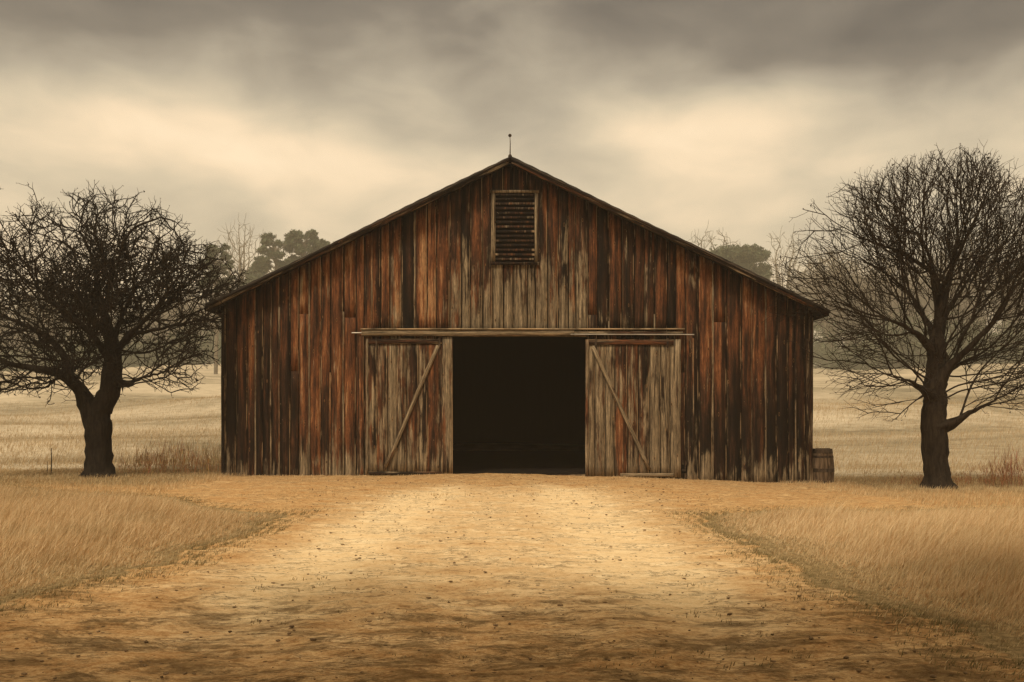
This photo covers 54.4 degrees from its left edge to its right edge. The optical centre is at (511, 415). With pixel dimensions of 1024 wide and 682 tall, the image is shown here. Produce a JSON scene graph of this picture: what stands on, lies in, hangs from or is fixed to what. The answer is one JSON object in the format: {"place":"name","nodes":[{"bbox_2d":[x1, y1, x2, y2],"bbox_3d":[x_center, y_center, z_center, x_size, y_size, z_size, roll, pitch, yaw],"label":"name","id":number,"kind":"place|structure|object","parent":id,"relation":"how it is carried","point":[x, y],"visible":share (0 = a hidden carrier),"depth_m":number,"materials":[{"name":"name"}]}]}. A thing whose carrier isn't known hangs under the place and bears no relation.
{"place":"outdoors","nodes":[
{"label":"outdoors","id":0,"kind":"place"},
{"bbox_2d":[0,481,326,617],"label":"tall grass","id":1,"kind":"structure","parent":0,"point":[79,529],"depth_m":12.78,"materials":[{"name":"brown plant"}]},
{"bbox_2d":[0,363,1023,681],"bbox_3d":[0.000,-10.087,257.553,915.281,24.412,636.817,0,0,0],"label":"ground","id":2,"kind":"structure","parent":0,"point":[620,629],"depth_m":9.33,"materials":[{"name":"brown soil"}]},
{"bbox_2d":[79,467,106,477],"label":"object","id":3,"kind":"object","parent":2,"relation":"on","point":[94,475],"visible":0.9,"depth_m":25.48,"materials":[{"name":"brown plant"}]},
{"bbox_2d":[0,179,252,476],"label":"old oak","id":4,"kind":"object","parent":2,"relation":"on","point":[96,411],"visible":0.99,"depth_m":25.67,"materials":[{"name":"brown plant"}]},
{"bbox_2d":[82,434,220,475],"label":"dry weeds","id":5,"kind":"object","parent":2,"relation":"on","point":[207,466],"visible":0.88,"depth_m":27.48,"materials":[{"name":"brown plant"}]},
{"bbox_2d":[114,439,220,475],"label":"pale weeds","id":6,"kind":"object","parent":2,"relation":"on","point":[219,453],"visible":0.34,"depth_m":28.69,"materials":[{"name":"brown plant"}]},
{"bbox_2d":[196,243,234,373],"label":"evergreen tree","id":7,"kind":"object","parent":2,"relation":"on","point":[228,257],"visible":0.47,"depth_m":164.79,"materials":[{"name":"plant"}]},
{"bbox_2d":[216,214,262,292],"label":"bare tree","id":8,"kind":"object","parent":2,"relation":"on","point":[240,256],"visible":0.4,"depth_m":223.68,"materials":[{"name":"grey plant"}]},
{"bbox_2d":[240,265,273,285],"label":"evergreen tree","id":9,"kind":"object","parent":2,"relation":"on","point":[253,274],"visible":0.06,"depth_m":198.25,"materials":[{"name":"green plant"}]},
{"bbox_2d":[251,232,294,272],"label":"pine tree","id":10,"kind":"object","parent":2,"relation":"on","point":[273,253],"visible":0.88,"depth_m":190.62,"materials":[{"name":"green plant"}]},
{"bbox_2d":[283,229,321,262],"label":"pine tree","id":11,"kind":"object","parent":2,"relation":"on","point":[300,247],"visible":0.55,"depth_m":193.44,"materials":[{"name":"green plant"}]},
{"bbox_2d":[317,238,334,247],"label":"pine tree","id":12,"kind":"object","parent":2,"relation":"on","point":[322,242],"visible":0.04,"depth_m":188.71,"materials":[{"name":"green plant"}]},
{"bbox_2d":[0,394,1023,479],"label":"field grass","id":13,"kind":"structure","parent":2,"relation":"on","point":[851,463],"depth_m":47.18,"materials":[{"name":"beige plant"}]},
{"bbox_2d":[0,466,1023,673],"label":"short grass","id":14,"kind":"structure","parent":2,"relation":"on","point":[909,496],"depth_m":23.37,"materials":[{"name":"brown plant"}]},
{"bbox_2d":[0,223,1023,369],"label":"wood","id":15,"kind":"object","parent":2,"relation":"on","point":[923,302],"visible":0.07,"depth_m":289.06,"materials":[{"name":"grey plant"}]},
{"bbox_2d":[0,305,1023,370],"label":"trees","id":16,"kind":"object","parent":2,"relation":"on","point":[818,347],"visible":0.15,"depth_m":244.59,"materials":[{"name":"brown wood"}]},
{"bbox_2d":[6,477,1019,681],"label":"pebbles","id":17,"kind":"object","parent":2,"relation":"on","point":[530,658],"visible":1,"depth_m":8.27,"materials":[{"name":"stone"}]},
{"bbox_2d":[204,134,830,482],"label":"barn","id":18,"kind":"structure","parent":2,"relation":"on","point":[510,299],"depth_m":26.47,"materials":[{"name":"brown wood"}]},
{"bbox_2d":[366,337,452,474],"bbox_3d":[-2.724,-0.249,26.391,2.308,3.673,0.090,0,0,0],"label":"sliding door","id":19,"kind":"structure","parent":18,"relation":"in","point":[383,356],"depth_m":26.41,"materials":[{"name":"brown wood"}]},
{"bbox_2d":[585,338,680,476],"bbox_3d":[3.207,-0.201,26.391,2.536,3.692,0.091,0,0,0],"label":"sliding door","id":20,"kind":"structure","parent":18,"relation":"in","point":[645,432],"depth_m":26.40,"materials":[{"name":"brown wood"}]},
{"bbox_2d":[688,221,740,257],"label":"bare tree","id":21,"kind":"object","parent":2,"relation":"on","point":[710,240],"visible":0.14,"depth_m":213.32,"materials":[{"name":"grey plant"}]},
{"bbox_2d":[708,243,791,289],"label":"evergreen tree","id":22,"kind":"object","parent":2,"relation":"on","point":[747,257],"visible":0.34,"depth_m":200.35,"materials":[{"name":"green plant"}]},
{"bbox_2d":[763,225,809,294],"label":"bare tree","id":23,"kind":"object","parent":2,"relation":"on","point":[776,268],"visible":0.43,"depth_m":261.29,"materials":[{"name":"grey plant"}]},
{"bbox_2d":[813,448,834,482],"bbox_3d":[8.385,1.351,26.880,0.623,0.937,0.623,0,0,0],"label":"wooden barrel","id":24,"kind":"object","parent":2,"relation":"on","point":[823,465],"visible":0.77,"depth_m":26.63,"materials":[{"name":"brown wood"}]},
{"bbox_2d":[763,140,1023,488],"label":"bare tree","id":25,"kind":"object","parent":2,"relation":"on","point":[936,425],"visible":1,"depth_m":24.15,"materials":[{"name":"brown plant"}]},
{"bbox_2d":[853,472,1010,487],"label":"weeds","id":26,"kind":"object","parent":2,"relation":"on","point":[920,478],"visible":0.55,"depth_m":25.82,"materials":[{"name":"brown plant"}]},
{"bbox_2d":[956,443,1023,486],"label":"bramble","id":27,"kind":"object","parent":2,"relation":"on","point":[1002,478],"visible":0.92,"depth_m":25.36,"materials":[{"name":"brown plant"}]},
{"bbox_2d":[0,0,1023,367],"label":"sky","id":28,"kind":"structure","parent":0,"point":[332,118],"materials":[{"name":"grey"}]},
{"bbox_2d":[659,498,1023,681],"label":"tall grass","id":29,"kind":"structure","parent":0,"point":[980,550],"depth_m":10.93,"materials":[{"name":"brown plant"}]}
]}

